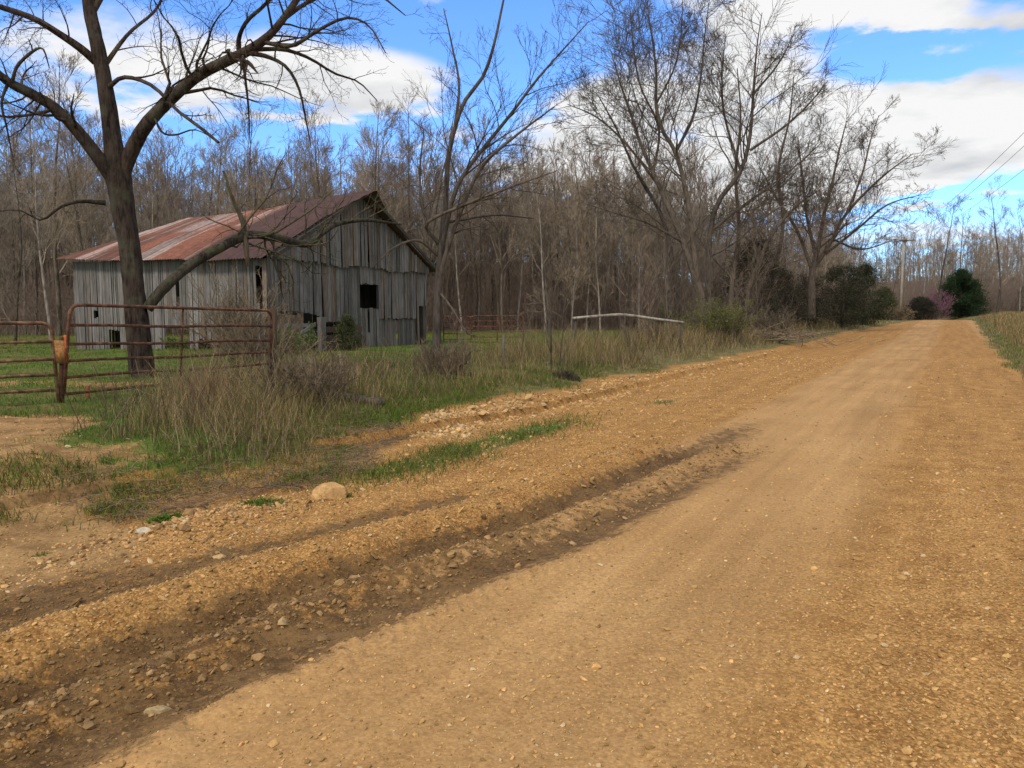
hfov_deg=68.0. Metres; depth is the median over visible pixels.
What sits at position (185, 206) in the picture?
bare tree
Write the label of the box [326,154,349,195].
bare tree
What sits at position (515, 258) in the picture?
bare tree
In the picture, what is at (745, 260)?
cedar tree
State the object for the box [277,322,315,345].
rail gate
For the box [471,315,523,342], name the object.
stock panel
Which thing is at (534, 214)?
bare tree
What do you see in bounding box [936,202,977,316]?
bare tree
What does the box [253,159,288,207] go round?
bare tree
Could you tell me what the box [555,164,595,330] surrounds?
bare tree
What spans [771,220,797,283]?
bare tree
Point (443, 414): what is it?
ditch rubble
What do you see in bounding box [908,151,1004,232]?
power line
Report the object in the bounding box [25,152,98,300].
bare tree
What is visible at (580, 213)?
bare tree
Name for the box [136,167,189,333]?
bare tree
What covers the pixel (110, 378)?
pasture grass
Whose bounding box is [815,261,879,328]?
cedar tree
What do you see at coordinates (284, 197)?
bare tree
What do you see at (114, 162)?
bare tree
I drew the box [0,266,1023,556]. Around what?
ground
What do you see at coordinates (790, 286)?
cedar tree
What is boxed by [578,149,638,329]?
bare tree
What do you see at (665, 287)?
bare tree
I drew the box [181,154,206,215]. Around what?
bare tree
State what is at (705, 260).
bare tree
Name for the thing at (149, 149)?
bare tree
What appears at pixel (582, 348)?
dry grass
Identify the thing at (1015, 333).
bank grass
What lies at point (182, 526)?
rut rubble
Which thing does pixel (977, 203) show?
power line
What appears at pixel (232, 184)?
bare tree
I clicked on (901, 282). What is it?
utility pole
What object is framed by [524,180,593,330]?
bare tree
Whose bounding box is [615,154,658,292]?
bare tree
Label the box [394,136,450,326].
bare tree
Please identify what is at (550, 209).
bare tree
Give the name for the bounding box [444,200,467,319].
bare tree
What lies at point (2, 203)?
bare tree
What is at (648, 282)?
brush bush
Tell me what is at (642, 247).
bare tree
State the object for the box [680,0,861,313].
bare tree
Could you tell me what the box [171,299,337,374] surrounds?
bush
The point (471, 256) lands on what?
bare tree
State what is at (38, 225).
bare tree
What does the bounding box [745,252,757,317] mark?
brush bush
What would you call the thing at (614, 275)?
bare tree
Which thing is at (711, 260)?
brush bush
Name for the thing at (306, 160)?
bare tree
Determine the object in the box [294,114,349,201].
bare tree
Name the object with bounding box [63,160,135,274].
bare tree
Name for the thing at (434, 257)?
bare tree
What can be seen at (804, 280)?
cedar tree
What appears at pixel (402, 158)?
bare tree
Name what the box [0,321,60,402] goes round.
pipe gate
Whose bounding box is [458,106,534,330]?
bare tree
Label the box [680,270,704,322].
brush bush
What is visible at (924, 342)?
dirt road
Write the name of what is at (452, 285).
bare tree
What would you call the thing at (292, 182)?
bare tree
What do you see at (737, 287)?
brush bush
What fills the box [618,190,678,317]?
bare tree
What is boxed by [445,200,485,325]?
bare tree
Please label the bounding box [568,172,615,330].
bare tree
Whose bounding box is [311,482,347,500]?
boulder
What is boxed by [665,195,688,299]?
bare tree
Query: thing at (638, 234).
bare tree
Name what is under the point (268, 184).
bare tree
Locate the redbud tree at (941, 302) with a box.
[910,287,956,319]
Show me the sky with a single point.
(957, 66)
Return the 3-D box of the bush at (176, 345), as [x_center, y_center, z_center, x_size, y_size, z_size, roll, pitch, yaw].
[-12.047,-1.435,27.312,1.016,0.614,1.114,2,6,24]
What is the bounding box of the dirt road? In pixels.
[0,320,1023,767]
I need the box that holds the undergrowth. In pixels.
[0,256,1023,335]
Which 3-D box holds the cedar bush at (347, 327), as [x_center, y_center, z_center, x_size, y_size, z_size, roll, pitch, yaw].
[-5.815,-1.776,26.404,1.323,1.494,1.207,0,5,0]
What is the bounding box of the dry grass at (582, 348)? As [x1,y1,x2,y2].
[97,309,893,493]
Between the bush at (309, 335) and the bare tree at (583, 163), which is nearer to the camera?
the bush at (309, 335)
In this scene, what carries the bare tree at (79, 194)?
on the ground at (34, 498)
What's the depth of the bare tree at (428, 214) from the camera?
76.71 m
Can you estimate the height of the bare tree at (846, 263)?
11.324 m
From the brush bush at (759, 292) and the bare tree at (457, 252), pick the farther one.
the bare tree at (457, 252)
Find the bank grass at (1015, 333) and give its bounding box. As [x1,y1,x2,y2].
[968,310,1023,382]
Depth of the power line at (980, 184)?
55.60 m
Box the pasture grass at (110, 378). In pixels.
[0,328,843,524]
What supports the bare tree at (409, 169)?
on the ground at (34, 498)
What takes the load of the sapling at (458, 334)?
on the ground at (34, 498)
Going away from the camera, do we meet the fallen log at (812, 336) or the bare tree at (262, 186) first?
the fallen log at (812, 336)
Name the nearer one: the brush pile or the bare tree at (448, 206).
the brush pile
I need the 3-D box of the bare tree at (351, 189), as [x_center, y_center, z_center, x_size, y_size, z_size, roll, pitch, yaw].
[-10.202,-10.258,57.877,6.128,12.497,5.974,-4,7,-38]
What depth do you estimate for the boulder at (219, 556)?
5.16 m
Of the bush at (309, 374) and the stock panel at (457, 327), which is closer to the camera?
the bush at (309, 374)
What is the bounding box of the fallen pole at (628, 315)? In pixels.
[572,313,684,322]
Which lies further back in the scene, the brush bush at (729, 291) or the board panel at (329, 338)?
the brush bush at (729, 291)
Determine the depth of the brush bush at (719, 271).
53.68 m
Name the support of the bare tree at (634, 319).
on the ground at (34, 498)
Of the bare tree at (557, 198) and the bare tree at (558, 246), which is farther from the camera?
the bare tree at (557, 198)
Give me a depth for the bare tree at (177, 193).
60.29 m
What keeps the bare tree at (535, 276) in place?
on the ground at (34, 498)
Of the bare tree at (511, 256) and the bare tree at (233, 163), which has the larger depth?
the bare tree at (511, 256)
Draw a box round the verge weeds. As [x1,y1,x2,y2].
[0,357,687,531]
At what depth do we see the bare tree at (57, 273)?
48.34 m
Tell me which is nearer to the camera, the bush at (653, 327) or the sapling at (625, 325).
the sapling at (625, 325)
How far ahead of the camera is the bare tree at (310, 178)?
54.63 m
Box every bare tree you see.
[0,0,423,378]
[0,48,112,335]
[0,80,73,334]
[0,92,47,269]
[0,98,85,339]
[0,129,50,327]
[0,134,73,344]
[0,139,49,333]
[0,170,43,226]
[1,134,39,304]
[14,67,116,261]
[25,136,81,290]
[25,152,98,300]
[29,104,115,261]
[32,117,106,261]
[32,179,73,299]
[38,113,108,262]
[44,127,114,261]
[50,111,116,276]
[52,157,107,244]
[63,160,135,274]
[81,110,161,241]
[90,149,142,244]
[98,119,165,259]
[132,161,168,231]
[133,128,183,303]
[133,147,167,228]
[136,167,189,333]
[137,139,189,231]
[138,121,179,329]
[144,155,199,328]
[153,156,219,226]
[154,180,188,220]
[158,126,206,216]
[163,124,252,224]
[165,161,197,217]
[166,126,232,223]
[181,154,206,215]
[183,147,220,216]
[193,106,258,213]
[194,162,229,215]
[204,153,245,215]
[206,94,278,211]
[222,146,265,211]
[235,159,264,206]
[239,142,282,210]
[242,136,292,210]
[249,153,295,206]
[249,162,285,208]
[250,154,286,207]
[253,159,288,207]
[256,142,298,323]
[259,153,287,204]
[274,124,323,204]
[278,153,306,201]
[285,90,337,199]
[287,131,333,198]
[291,141,334,191]
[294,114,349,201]
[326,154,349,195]
[342,173,361,192]
[344,159,377,192]
[345,165,402,213]
[346,127,391,273]
[348,99,422,233]
[350,139,393,194]
[357,120,420,250]
[370,0,631,358]
[371,152,418,251]
[379,86,457,238]
[381,145,417,209]
[383,124,424,226]
[384,161,424,258]
[389,185,434,320]
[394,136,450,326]
[394,159,425,249]
[406,66,487,302]
[411,163,452,305]
[416,168,457,290]
[416,213,460,309]
[417,192,465,328]
[426,174,483,331]
[426,223,465,325]
[431,156,477,294]
[439,136,493,329]
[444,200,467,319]
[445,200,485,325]
[448,207,496,316]
[450,161,504,330]
[456,167,505,325]
[456,205,493,319]
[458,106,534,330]
[467,183,513,328]
[472,146,534,329]
[475,163,517,322]
[475,171,524,313]
[481,151,533,330]
[481,216,530,294]
[483,146,524,278]
[490,194,534,319]
[492,145,553,329]
[492,179,530,314]
[495,113,565,325]
[495,159,541,320]
[509,131,567,329]
[509,187,556,320]
[511,167,572,323]
[512,146,578,328]
[512,237,553,292]
[516,226,563,325]
[518,157,584,329]
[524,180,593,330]
[525,186,587,316]
[530,155,567,288]
[545,0,762,321]
[546,177,568,302]
[550,41,767,323]
[551,128,616,329]
[554,118,616,324]
[554,156,610,323]
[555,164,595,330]
[567,145,625,318]
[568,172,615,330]
[573,157,616,330]
[576,230,613,321]
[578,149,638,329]
[580,133,662,325]
[590,161,637,328]
[591,173,655,325]
[598,190,647,328]
[599,162,663,328]
[612,142,662,327]
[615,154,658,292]
[615,173,654,317]
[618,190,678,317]
[621,180,662,321]
[627,170,685,317]
[628,156,680,317]
[633,153,702,300]
[634,170,685,325]
[637,168,692,325]
[646,152,688,325]
[657,31,841,308]
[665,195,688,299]
[666,151,707,316]
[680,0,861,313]
[691,23,867,315]
[696,235,722,290]
[699,196,744,280]
[722,202,760,282]
[723,220,767,307]
[727,154,858,320]
[731,62,959,317]
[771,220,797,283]
[774,230,794,300]
[805,225,836,286]
[823,238,852,320]
[833,239,860,282]
[869,253,884,298]
[886,257,906,301]
[911,204,947,294]
[918,194,974,319]
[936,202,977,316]
[961,175,1023,312]
[963,226,992,297]
[977,235,1004,283]
[999,197,1023,311]
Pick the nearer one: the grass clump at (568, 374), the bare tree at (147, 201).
the grass clump at (568, 374)
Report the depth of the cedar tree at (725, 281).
54.24 m
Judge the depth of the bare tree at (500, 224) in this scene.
60.16 m
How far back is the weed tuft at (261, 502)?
6.60 m
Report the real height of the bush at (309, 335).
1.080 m
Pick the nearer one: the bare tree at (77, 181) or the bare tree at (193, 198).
the bare tree at (193, 198)
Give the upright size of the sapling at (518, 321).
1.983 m
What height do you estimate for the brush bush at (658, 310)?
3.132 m
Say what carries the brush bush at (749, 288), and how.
on the ground at (34, 498)
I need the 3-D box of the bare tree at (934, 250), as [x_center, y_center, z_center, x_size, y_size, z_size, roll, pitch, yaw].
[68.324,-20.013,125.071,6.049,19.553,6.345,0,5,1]
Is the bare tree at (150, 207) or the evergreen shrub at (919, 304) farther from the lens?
the evergreen shrub at (919, 304)
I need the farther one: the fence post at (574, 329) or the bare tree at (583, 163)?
the bare tree at (583, 163)
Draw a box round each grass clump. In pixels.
[167,355,243,413]
[551,367,581,381]
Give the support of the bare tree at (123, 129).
on the ground at (34, 498)
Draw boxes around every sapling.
[439,307,473,365]
[511,294,538,355]
[531,201,567,371]
[542,283,579,367]
[583,298,607,353]
[615,298,637,351]
[644,269,657,345]
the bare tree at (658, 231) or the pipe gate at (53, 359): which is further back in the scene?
the bare tree at (658, 231)
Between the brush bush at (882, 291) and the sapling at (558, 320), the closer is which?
the sapling at (558, 320)
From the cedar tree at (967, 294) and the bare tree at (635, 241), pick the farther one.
the cedar tree at (967, 294)
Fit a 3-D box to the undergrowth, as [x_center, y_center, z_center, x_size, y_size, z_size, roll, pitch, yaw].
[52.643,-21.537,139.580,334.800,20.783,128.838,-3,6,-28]
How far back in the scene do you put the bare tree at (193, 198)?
49.56 m
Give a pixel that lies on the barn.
(370, 295)
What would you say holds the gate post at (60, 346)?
on the ground at (34, 498)
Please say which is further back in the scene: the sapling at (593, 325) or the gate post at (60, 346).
the sapling at (593, 325)
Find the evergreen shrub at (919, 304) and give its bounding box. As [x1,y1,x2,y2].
[902,295,945,319]
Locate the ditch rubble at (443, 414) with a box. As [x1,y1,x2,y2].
[409,350,803,440]
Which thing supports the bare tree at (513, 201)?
on the ground at (34, 498)
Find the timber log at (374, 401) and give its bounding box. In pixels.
[301,386,383,407]
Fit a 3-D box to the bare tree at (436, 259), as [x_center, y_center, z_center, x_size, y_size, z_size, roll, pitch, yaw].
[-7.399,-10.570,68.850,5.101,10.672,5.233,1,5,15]
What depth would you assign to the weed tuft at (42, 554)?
5.35 m
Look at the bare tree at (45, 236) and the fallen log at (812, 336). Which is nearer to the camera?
the fallen log at (812, 336)
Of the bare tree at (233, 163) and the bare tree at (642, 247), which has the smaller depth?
the bare tree at (233, 163)
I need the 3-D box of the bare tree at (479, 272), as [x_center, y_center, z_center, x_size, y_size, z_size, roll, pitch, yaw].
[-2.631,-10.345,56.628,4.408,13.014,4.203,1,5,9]
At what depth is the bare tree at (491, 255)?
61.79 m
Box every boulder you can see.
[135,527,150,533]
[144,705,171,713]
[212,554,225,558]
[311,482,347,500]
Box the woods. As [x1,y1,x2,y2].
[0,110,1023,327]
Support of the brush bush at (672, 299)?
on the ground at (34, 498)
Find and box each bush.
[158,337,189,348]
[160,263,292,356]
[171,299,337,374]
[235,342,360,407]
[265,323,318,353]
[329,313,364,350]
[409,337,481,376]
[620,234,676,326]
[621,315,687,343]
[625,241,664,320]
[631,282,646,320]
[632,241,665,322]
[634,267,658,317]
[636,254,662,320]
[649,235,688,324]
[649,290,665,324]
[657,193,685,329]
[659,292,762,343]
[661,270,689,324]
[672,254,697,321]
[677,260,710,322]
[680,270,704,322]
[690,236,707,324]
[693,228,728,318]
[702,246,730,302]
[712,253,723,305]
[718,269,744,309]
[720,255,752,323]
[734,228,785,320]
[738,229,775,327]
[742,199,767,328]
[743,303,801,337]
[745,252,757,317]
[745,275,766,325]
[871,275,889,320]
[875,303,917,320]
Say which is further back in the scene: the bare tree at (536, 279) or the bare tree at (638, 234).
the bare tree at (536, 279)
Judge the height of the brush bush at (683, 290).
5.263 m
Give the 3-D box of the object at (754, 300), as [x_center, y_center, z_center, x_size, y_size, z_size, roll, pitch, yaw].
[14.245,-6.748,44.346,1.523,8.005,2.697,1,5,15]
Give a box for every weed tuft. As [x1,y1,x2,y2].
[27,551,53,556]
[142,511,182,524]
[231,495,291,507]
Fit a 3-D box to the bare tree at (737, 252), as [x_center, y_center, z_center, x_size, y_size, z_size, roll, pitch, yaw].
[15.564,-12.997,49.085,12.847,17.995,7.909,0,5,0]
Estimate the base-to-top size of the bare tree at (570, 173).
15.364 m
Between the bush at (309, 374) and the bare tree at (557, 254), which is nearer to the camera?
the bush at (309, 374)
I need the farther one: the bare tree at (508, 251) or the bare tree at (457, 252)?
the bare tree at (508, 251)
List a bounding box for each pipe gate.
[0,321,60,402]
[62,303,272,395]
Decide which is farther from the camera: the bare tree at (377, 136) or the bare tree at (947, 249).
the bare tree at (947, 249)
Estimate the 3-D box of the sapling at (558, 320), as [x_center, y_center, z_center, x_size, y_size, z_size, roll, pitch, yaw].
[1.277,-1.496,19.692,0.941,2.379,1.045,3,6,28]
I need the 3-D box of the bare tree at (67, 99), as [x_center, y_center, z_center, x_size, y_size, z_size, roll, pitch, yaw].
[-29.037,-11.816,50.412,5.395,17.333,6.243,0,5,1]
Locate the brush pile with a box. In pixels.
[692,314,885,347]
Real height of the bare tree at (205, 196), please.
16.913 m
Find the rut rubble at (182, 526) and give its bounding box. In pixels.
[0,435,774,752]
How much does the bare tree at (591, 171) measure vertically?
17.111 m
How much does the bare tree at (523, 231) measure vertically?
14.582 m
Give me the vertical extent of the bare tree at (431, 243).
18.046 m
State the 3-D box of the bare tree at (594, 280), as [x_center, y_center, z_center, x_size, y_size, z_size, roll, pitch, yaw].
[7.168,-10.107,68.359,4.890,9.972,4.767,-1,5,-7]
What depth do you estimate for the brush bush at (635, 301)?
56.87 m
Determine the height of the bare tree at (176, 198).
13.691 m
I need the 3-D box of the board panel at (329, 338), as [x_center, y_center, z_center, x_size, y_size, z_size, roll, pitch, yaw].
[-6.146,-1.694,27.651,0.030,0.800,2.100,3,6,29]
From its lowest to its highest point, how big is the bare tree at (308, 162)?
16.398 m
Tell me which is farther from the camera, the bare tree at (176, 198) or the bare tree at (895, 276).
the bare tree at (895, 276)
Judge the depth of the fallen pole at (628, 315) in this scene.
27.52 m
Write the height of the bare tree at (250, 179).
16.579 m
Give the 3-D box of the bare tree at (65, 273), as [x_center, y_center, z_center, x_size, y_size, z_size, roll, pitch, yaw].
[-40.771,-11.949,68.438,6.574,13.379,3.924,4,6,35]
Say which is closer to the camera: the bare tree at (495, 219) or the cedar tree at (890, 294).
the bare tree at (495, 219)
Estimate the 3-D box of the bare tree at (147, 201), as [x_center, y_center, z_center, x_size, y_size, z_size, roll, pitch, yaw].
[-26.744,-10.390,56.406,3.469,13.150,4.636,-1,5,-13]
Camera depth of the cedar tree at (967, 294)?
121.82 m
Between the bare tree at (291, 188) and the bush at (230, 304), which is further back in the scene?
the bare tree at (291, 188)
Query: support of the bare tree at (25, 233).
on the ground at (34, 498)
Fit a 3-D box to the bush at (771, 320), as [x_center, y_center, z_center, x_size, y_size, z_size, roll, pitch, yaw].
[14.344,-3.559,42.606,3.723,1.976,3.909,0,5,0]
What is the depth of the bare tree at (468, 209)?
64.76 m
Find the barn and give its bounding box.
[55,190,435,349]
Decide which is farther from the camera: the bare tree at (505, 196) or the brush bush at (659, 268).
the bare tree at (505, 196)
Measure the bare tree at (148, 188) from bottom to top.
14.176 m
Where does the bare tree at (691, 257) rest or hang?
on the ground at (34, 498)
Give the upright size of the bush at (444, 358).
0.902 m
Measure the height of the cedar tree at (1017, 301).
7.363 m
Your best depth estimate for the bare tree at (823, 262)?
85.01 m
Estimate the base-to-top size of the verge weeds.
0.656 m
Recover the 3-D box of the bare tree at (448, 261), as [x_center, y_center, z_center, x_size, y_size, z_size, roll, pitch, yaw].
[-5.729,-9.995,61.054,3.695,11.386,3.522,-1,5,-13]
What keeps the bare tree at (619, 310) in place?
on the ground at (34, 498)
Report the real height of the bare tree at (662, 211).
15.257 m
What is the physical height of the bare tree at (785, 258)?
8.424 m
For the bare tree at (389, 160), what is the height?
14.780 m
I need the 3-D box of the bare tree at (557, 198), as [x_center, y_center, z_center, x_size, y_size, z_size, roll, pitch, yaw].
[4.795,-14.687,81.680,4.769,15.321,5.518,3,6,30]
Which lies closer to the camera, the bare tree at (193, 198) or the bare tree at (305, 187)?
the bare tree at (193, 198)
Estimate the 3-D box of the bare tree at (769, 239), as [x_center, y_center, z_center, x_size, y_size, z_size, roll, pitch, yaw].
[16.851,-8.809,45.819,7.738,10.310,6.689,0,5,0]
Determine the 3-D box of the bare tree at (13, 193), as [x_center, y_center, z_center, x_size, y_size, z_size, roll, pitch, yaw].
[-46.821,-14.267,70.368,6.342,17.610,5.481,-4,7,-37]
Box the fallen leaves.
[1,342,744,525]
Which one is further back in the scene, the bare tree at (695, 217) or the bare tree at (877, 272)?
the bare tree at (877, 272)
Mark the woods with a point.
(909, 270)
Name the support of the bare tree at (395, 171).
on the ground at (34, 498)
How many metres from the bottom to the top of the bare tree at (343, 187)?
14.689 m
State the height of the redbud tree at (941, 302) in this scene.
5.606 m
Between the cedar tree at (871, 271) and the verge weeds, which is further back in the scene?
the cedar tree at (871, 271)
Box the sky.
[0,0,1023,280]
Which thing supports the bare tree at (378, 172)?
on the ground at (34, 498)
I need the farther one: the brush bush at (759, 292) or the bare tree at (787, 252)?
the bare tree at (787, 252)
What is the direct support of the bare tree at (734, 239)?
on the ground at (34, 498)
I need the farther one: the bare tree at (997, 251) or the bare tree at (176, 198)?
the bare tree at (997, 251)
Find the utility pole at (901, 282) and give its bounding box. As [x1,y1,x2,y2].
[894,238,914,318]
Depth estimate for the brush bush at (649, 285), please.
62.53 m
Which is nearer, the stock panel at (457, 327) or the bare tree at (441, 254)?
the bare tree at (441, 254)
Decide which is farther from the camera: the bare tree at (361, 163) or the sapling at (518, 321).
the bare tree at (361, 163)
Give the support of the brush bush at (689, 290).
on the ground at (34, 498)
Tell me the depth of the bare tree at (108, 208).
52.14 m
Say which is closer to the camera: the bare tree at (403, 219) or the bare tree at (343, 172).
the bare tree at (403, 219)
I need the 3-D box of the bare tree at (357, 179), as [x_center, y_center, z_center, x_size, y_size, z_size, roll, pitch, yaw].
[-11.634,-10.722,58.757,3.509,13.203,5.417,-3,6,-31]
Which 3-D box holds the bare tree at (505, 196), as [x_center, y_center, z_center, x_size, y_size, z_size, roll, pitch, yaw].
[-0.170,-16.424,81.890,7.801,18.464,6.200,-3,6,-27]
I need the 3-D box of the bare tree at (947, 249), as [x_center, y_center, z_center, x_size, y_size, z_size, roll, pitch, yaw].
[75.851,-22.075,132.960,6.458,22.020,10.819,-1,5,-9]
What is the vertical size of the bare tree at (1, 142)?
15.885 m
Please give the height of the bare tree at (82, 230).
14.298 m
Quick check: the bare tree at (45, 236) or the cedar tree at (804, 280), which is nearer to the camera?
the cedar tree at (804, 280)
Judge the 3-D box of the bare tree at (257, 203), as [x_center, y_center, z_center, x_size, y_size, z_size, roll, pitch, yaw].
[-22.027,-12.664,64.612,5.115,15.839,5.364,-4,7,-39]
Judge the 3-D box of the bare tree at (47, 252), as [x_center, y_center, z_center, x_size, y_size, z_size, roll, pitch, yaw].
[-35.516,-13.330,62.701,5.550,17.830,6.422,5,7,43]
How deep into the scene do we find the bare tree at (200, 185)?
69.00 m
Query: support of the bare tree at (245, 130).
on the ground at (34, 498)
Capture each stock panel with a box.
[443,316,471,341]
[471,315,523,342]
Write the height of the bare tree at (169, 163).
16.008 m
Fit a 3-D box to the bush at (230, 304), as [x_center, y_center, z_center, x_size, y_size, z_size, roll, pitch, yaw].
[-8.345,-2.248,22.944,3.678,2.856,3.712,2,6,18]
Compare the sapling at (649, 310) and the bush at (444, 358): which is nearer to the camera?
the bush at (444, 358)
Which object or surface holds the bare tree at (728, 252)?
on the ground at (34, 498)
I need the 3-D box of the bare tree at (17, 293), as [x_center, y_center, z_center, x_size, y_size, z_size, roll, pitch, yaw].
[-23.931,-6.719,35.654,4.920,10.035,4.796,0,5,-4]
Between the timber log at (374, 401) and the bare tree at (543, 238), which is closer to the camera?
the timber log at (374, 401)
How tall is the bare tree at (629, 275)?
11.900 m
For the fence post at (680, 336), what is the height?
1.353 m
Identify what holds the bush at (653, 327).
on the ground at (34, 498)
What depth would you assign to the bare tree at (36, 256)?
50.19 m
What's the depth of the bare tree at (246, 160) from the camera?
63.08 m
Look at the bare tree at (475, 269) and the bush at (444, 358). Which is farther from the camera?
the bare tree at (475, 269)
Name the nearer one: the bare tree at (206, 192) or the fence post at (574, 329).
the fence post at (574, 329)
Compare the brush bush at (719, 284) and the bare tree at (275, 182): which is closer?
the brush bush at (719, 284)
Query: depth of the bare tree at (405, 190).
73.24 m
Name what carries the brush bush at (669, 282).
on the ground at (34, 498)
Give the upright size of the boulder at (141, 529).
0.070 m
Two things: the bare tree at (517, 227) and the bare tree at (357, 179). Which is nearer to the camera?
the bare tree at (357, 179)
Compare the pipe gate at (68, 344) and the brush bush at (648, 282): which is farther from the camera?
the brush bush at (648, 282)
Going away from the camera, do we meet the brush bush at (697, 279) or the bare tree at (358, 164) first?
the brush bush at (697, 279)
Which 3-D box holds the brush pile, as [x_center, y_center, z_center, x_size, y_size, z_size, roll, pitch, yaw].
[14.212,-2.163,39.974,10.655,3.024,5.323,0,5,0]
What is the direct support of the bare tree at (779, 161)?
on the ground at (34, 498)
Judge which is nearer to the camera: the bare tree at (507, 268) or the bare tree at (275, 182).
the bare tree at (507, 268)
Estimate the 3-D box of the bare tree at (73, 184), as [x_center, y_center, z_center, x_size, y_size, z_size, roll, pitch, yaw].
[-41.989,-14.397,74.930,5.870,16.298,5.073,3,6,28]
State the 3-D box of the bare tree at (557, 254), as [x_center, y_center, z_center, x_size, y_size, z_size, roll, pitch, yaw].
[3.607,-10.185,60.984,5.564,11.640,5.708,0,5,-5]
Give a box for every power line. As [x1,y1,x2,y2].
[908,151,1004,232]
[916,171,1021,237]
[918,146,1023,230]
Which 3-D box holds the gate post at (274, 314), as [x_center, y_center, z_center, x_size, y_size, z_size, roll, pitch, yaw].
[-4.700,-0.708,14.898,0.200,1.526,0.170,0,5,0]
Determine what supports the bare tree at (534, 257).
on the ground at (34, 498)
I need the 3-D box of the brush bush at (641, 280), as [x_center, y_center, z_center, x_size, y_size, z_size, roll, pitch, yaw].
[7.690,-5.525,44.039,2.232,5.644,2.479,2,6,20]
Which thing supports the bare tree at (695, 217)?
on the ground at (34, 498)
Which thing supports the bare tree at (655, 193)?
on the ground at (34, 498)
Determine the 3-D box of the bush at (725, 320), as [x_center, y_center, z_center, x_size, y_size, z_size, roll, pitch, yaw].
[9.262,-3.087,35.493,4.428,2.372,4.724,-3,6,-26]
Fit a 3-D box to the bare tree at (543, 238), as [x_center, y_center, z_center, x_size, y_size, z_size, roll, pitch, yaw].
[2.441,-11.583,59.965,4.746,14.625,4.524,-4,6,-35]
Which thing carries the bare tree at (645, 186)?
on the ground at (34, 498)
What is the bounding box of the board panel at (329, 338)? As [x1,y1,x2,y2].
[326,326,361,348]
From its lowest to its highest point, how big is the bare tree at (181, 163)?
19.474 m
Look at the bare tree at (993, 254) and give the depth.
187.30 m
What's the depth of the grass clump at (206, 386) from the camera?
10.29 m
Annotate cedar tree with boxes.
[712,235,798,329]
[712,276,740,307]
[763,265,817,326]
[782,271,838,328]
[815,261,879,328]
[838,262,900,325]
[869,285,898,319]
[931,267,993,319]
[1012,286,1023,310]
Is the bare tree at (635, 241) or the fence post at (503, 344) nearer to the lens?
the fence post at (503, 344)
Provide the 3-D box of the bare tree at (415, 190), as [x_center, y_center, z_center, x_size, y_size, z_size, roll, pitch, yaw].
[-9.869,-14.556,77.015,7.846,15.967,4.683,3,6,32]
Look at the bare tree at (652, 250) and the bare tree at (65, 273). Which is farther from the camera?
the bare tree at (65, 273)
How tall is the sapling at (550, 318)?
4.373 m
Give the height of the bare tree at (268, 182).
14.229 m
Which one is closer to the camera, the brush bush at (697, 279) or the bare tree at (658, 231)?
the brush bush at (697, 279)
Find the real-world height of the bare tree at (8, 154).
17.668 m
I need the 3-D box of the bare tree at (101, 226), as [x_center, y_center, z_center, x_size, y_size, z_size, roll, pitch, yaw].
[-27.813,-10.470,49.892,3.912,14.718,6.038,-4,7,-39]
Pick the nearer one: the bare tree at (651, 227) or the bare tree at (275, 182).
the bare tree at (651, 227)
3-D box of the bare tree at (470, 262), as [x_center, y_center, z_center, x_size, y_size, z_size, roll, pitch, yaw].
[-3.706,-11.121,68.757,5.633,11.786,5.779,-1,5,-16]
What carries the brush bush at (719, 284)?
on the ground at (34, 498)
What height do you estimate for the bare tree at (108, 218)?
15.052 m
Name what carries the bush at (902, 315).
on the ground at (34, 498)
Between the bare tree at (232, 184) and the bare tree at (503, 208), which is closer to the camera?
the bare tree at (232, 184)
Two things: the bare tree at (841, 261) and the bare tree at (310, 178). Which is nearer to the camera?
the bare tree at (310, 178)
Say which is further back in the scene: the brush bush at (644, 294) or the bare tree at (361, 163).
the bare tree at (361, 163)
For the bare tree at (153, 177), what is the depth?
52.14 m
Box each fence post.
[502,334,504,365]
[574,319,575,351]
[679,323,680,351]
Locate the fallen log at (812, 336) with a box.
[781,330,813,338]
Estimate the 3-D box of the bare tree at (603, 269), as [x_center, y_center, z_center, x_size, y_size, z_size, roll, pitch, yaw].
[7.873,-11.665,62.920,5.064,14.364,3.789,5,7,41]
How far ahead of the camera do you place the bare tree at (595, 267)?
54.50 m
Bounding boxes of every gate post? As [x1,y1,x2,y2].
[54,335,68,402]
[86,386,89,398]
[268,309,276,377]
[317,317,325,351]
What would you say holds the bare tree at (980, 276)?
on the ground at (34, 498)
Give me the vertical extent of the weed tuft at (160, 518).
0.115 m
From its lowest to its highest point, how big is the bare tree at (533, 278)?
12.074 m
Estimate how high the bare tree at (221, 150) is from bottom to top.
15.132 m
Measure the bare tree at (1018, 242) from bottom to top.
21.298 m
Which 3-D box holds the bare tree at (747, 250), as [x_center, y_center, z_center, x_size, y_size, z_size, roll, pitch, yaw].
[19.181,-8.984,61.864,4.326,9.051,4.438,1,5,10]
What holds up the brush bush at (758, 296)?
on the ground at (34, 498)
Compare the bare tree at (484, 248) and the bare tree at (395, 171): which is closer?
the bare tree at (395, 171)

